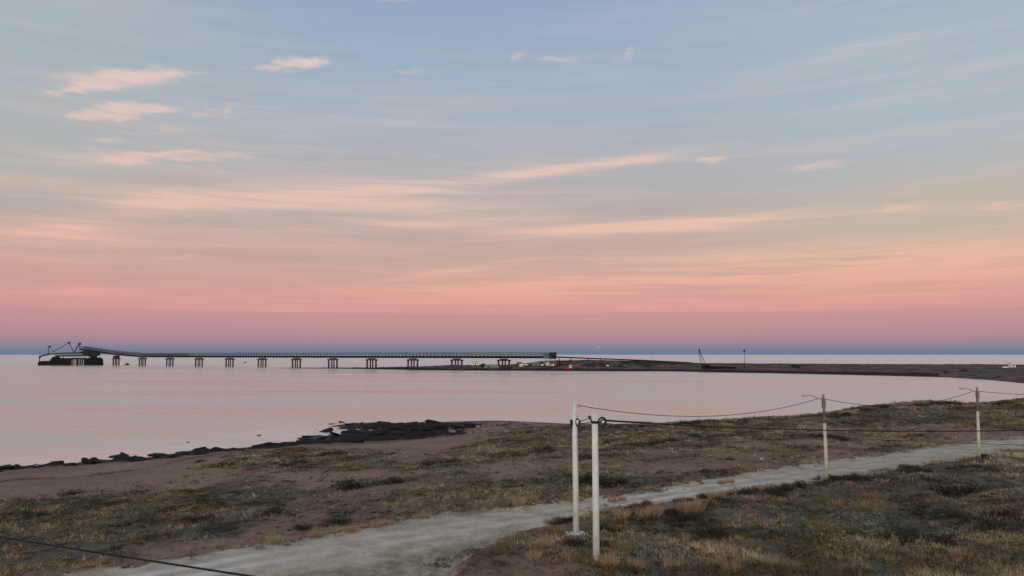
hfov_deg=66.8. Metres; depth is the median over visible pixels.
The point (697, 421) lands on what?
shrub
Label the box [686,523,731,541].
shrub
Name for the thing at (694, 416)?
overhead cable
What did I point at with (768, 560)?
grass tussock
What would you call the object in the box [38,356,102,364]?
loading platform
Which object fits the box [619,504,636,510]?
shrub
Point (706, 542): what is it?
grass tussock
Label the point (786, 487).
shrub
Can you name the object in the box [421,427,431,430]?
boulder
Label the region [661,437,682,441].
shrub
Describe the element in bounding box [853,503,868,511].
grass tussock
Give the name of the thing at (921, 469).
shrub
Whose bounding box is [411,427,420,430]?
boulder
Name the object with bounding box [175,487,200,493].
shrub
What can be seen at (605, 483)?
shrub
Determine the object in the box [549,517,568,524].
shrub
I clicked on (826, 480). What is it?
shrub
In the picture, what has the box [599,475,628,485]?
shrub
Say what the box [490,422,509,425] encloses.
boulder
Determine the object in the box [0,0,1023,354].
sky
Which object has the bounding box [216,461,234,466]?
shrub
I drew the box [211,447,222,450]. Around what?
boulder
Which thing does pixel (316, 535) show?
grass tussock
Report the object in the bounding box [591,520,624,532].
shrub
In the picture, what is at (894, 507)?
grass tussock
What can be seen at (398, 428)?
boulder
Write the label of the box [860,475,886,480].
shrub
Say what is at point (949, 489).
shrub
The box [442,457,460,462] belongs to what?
shrub
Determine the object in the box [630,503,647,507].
shrub
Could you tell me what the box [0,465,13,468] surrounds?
boulder
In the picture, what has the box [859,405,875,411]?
shrub
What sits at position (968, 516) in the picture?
shrub
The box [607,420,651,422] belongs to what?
overhead cable
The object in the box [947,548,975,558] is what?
grass tussock
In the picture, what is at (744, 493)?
shrub
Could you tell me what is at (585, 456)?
shrub
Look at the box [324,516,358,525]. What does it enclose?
shrub
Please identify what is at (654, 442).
shrub
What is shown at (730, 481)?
grass tussock
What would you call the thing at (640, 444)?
shrub
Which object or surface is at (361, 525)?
grass tussock
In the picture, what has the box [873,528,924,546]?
shrub
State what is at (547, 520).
grass tussock
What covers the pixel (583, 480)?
shrub
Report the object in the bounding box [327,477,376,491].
shrub
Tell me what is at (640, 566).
grass tussock
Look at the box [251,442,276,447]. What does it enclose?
boulder
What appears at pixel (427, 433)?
boulder
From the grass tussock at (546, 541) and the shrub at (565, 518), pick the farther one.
the shrub at (565, 518)
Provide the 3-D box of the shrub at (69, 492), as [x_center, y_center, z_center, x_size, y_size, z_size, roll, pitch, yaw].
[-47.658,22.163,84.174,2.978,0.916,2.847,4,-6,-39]
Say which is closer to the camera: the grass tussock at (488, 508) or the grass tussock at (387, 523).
the grass tussock at (387, 523)
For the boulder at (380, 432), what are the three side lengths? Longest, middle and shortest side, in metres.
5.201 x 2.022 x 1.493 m
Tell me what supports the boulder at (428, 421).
in the sea
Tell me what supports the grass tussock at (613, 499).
on the ground at (409, 548)
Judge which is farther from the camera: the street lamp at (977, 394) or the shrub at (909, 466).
the street lamp at (977, 394)
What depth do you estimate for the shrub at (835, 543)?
40.20 m
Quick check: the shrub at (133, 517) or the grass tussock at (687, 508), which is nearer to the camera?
the grass tussock at (687, 508)
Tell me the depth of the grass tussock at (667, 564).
37.94 m
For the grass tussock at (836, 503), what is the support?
on the ground at (409, 548)
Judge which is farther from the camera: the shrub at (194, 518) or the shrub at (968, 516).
the shrub at (194, 518)
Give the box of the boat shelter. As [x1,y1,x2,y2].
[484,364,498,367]
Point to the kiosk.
(1011, 364)
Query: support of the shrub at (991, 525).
on the ground at (409, 548)
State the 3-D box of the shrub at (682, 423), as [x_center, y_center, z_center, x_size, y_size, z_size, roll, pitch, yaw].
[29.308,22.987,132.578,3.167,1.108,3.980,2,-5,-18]
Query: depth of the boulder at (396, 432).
166.22 m
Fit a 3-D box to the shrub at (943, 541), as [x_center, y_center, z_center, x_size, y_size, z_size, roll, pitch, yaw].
[22.619,13.338,42.068,2.842,1.036,4.152,0,-5,-1]
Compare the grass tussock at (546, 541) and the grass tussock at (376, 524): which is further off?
the grass tussock at (376, 524)
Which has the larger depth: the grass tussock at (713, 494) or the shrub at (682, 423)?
the shrub at (682, 423)
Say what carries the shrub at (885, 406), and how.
on the ground at (409, 548)
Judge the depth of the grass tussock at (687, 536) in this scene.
44.78 m
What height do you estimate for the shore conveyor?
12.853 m
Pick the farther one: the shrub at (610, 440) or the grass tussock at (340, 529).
the shrub at (610, 440)
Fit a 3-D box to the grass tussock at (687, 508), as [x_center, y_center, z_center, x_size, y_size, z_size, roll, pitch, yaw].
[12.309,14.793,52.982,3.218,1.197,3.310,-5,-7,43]
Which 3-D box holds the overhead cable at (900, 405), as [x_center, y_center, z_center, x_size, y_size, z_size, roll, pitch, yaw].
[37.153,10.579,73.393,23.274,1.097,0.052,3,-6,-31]
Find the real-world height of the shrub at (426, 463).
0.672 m
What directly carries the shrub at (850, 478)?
on the ground at (409, 548)
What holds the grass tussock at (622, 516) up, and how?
on the ground at (409, 548)
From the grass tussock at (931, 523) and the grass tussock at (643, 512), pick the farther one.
the grass tussock at (643, 512)
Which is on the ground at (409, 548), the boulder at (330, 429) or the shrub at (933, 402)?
the shrub at (933, 402)
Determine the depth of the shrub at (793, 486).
62.10 m
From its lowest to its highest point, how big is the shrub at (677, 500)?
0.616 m
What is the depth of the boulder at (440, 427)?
178.53 m
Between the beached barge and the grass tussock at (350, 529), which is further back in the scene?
the beached barge
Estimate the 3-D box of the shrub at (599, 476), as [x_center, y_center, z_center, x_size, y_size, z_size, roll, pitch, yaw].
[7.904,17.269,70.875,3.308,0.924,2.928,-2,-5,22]
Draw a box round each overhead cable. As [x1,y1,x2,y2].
[0,536,253,575]
[580,398,817,416]
[603,420,1023,431]
[604,423,1008,444]
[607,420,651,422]
[826,391,972,405]
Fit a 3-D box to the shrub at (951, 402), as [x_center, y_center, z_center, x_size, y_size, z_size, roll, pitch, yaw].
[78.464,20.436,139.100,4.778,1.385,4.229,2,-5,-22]
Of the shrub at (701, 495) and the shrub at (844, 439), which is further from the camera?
the shrub at (844, 439)
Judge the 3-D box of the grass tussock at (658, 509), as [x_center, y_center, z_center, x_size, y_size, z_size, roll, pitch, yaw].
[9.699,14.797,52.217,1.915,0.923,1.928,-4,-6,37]
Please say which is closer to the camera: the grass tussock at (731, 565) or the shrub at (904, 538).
the grass tussock at (731, 565)
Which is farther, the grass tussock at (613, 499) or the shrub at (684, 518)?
the grass tussock at (613, 499)
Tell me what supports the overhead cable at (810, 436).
attached to the concrete pole at (595, 421)
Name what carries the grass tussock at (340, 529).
on the ground at (409, 548)
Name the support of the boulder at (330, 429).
in the sea
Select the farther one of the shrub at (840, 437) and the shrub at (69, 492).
the shrub at (840, 437)
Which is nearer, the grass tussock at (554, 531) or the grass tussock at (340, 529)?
the grass tussock at (554, 531)
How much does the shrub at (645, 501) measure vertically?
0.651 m
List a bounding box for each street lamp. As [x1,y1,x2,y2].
[801,393,828,479]
[958,386,980,457]
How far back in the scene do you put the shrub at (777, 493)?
59.03 m
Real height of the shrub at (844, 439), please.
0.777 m
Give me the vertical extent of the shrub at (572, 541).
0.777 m
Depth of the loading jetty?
1069.67 m
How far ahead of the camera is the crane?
869.24 m
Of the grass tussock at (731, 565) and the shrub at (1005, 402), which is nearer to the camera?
the grass tussock at (731, 565)
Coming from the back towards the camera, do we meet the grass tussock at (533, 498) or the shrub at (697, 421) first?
the shrub at (697, 421)
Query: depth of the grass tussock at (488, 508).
55.67 m
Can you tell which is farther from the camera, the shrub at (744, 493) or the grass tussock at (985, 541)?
the shrub at (744, 493)
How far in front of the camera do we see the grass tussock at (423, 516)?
53.47 m
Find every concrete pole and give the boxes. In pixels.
[566,402,585,535]
[588,414,606,561]
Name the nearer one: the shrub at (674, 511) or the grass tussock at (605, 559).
the grass tussock at (605, 559)
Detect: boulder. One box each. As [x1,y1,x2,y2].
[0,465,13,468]
[46,460,63,463]
[82,460,105,463]
[109,454,121,457]
[112,455,128,459]
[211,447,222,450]
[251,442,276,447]
[279,442,296,445]
[319,427,332,431]
[340,429,358,433]
[343,438,363,442]
[367,429,385,435]
[389,426,409,430]
[391,431,402,434]
[407,423,426,427]
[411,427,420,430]
[419,431,435,435]
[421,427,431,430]
[425,419,441,423]
[436,426,450,428]
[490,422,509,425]
[506,421,521,424]
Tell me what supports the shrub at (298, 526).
on the ground at (409, 548)
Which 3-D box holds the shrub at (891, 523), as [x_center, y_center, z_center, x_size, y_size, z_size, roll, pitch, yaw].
[22.629,13.751,46.048,2.166,0.948,4.141,-3,-6,34]
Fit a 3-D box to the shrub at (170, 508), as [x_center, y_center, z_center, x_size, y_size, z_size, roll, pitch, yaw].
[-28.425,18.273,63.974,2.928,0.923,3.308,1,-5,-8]
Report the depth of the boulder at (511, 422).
187.05 m
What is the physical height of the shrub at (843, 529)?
0.897 m
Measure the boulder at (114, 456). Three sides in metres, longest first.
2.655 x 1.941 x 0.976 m
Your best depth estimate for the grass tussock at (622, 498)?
58.98 m
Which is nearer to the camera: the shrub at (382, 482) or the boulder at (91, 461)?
the shrub at (382, 482)
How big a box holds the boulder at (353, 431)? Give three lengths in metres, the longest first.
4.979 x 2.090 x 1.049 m
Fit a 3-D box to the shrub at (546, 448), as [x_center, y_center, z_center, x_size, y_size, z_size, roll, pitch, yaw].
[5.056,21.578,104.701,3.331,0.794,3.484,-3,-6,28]
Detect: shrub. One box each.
[57,488,86,496]
[108,504,165,523]
[149,504,185,513]
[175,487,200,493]
[179,513,224,522]
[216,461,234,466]
[250,504,297,518]
[291,520,330,530]
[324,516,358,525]
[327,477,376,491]
[370,476,396,484]
[378,473,418,485]
[414,461,432,465]
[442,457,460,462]
[536,446,555,450]
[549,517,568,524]
[552,513,572,522]
[560,534,609,547]
[569,473,591,483]
[570,475,619,487]
[571,454,601,460]
[586,472,612,480]
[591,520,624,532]
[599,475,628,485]
[602,437,622,443]
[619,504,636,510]
[625,440,645,446]
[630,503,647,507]
[640,498,665,507]
[640,504,681,517]
[645,439,667,445]
[659,510,706,528]
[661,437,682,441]
[671,496,687,502]
[676,420,691,424]
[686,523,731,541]
[688,433,702,437]
[690,420,706,424]
[695,491,710,498]
[699,493,737,506]
[725,487,760,496]
[739,482,790,498]
[746,433,767,437]
[768,528,876,559]
[777,483,797,492]
[780,482,806,488]
[793,479,820,487]
[795,478,829,486]
[804,516,868,537]
[815,474,838,480]
[823,475,847,483]
[827,434,848,439]
[830,410,850,415]
[837,437,861,440]
[840,474,862,481]
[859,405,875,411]
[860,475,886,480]
[870,508,911,532]
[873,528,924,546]
[875,404,893,408]
[895,524,960,546]
[896,465,917,473]
[898,464,918,468]
[911,466,935,472]
[916,479,995,497]
[930,398,948,404]
[941,509,1000,527]
[943,399,964,404]
[967,516,1016,533]
[977,501,1023,525]
[985,401,1002,405]
[996,398,1015,403]
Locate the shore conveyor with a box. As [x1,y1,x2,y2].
[554,356,691,364]
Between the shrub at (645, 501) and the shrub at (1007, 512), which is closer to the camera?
the shrub at (1007, 512)
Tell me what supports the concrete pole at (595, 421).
on the ground at (409, 548)
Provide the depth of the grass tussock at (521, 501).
56.67 m
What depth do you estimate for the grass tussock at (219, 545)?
45.19 m
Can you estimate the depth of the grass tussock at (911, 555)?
38.09 m
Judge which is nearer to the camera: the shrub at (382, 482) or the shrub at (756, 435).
the shrub at (382, 482)
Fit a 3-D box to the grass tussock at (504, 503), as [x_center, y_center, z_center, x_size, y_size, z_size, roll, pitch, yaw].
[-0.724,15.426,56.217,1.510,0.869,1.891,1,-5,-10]
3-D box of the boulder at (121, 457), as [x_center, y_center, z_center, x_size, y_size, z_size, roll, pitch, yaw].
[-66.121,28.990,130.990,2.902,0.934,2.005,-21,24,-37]
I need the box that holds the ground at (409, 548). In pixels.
[0,360,1023,575]
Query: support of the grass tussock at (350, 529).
on the ground at (409, 548)
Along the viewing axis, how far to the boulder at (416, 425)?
184.97 m
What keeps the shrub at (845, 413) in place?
on the ground at (409, 548)
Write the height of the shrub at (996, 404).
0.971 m
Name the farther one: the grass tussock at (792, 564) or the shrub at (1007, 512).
the shrub at (1007, 512)
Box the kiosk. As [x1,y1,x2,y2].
[1008,363,1015,366]
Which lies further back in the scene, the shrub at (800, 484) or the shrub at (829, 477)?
the shrub at (829, 477)
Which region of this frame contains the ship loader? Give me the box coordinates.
[39,342,100,361]
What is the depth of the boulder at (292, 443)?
150.98 m
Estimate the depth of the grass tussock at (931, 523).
46.37 m
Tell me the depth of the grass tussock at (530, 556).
40.94 m
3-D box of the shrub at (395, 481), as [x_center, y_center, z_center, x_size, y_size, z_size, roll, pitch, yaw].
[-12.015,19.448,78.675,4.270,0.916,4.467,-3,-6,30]
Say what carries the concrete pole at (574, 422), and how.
on the ground at (409, 548)
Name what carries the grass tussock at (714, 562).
on the ground at (409, 548)
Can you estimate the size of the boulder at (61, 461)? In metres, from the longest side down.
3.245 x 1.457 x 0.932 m
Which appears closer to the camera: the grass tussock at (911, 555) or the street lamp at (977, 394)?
the grass tussock at (911, 555)
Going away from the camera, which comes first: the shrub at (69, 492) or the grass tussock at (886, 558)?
the grass tussock at (886, 558)
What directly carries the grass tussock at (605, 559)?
on the ground at (409, 548)
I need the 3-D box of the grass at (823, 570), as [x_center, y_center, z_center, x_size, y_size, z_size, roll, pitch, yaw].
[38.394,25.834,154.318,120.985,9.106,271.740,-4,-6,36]
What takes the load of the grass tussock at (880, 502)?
on the ground at (409, 548)
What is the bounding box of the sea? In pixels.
[0,355,1023,465]
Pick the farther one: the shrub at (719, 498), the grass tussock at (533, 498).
the grass tussock at (533, 498)
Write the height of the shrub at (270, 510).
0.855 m
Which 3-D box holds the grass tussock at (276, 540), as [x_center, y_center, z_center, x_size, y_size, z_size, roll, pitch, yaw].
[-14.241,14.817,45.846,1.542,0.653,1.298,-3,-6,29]
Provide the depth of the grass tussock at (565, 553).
40.79 m
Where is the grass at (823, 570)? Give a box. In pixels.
[0,398,1023,575]
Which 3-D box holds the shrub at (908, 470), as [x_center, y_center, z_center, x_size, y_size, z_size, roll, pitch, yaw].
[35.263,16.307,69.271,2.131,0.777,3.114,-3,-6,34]
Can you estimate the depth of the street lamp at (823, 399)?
67.13 m
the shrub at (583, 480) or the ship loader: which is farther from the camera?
the ship loader
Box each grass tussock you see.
[212,542,224,547]
[263,532,286,544]
[306,527,324,537]
[336,525,344,531]
[344,523,362,532]
[359,523,368,528]
[365,519,383,527]
[383,518,394,525]
[419,512,430,517]
[484,503,492,509]
[493,496,510,506]
[509,494,527,505]
[524,546,541,560]
[527,494,538,501]
[536,534,554,547]
[541,516,555,523]
[546,525,563,535]
[558,546,578,559]
[594,551,624,567]
[606,495,620,501]
[608,537,636,552]
[612,505,635,519]
[618,494,626,500]
[626,557,648,569]
[634,506,651,516]
[644,502,668,514]
[660,554,684,569]
[667,494,708,514]
[678,531,692,539]
[700,538,716,546]
[702,486,725,499]
[703,554,726,566]
[717,557,744,573]
[725,477,736,482]
[759,551,784,566]
[778,556,802,569]
[830,498,842,505]
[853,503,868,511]
[870,497,885,505]
[883,503,897,510]
[884,554,899,563]
[907,548,923,559]
[928,520,939,526]
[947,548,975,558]
[976,536,992,545]
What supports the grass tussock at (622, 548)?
on the ground at (409, 548)
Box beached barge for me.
[701,365,736,368]
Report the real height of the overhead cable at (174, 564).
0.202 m
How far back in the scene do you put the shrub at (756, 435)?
106.63 m
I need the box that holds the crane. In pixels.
[698,349,708,365]
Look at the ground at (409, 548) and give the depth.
65.17 m
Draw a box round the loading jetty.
[80,346,556,367]
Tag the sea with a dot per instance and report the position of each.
(75, 413)
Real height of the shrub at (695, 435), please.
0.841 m
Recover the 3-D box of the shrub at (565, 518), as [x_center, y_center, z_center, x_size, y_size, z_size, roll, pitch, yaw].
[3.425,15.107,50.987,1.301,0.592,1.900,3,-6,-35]
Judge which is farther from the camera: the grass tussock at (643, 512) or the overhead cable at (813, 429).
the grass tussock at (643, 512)
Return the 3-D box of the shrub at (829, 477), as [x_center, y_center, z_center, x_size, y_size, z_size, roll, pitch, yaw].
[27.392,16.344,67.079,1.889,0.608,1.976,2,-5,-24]

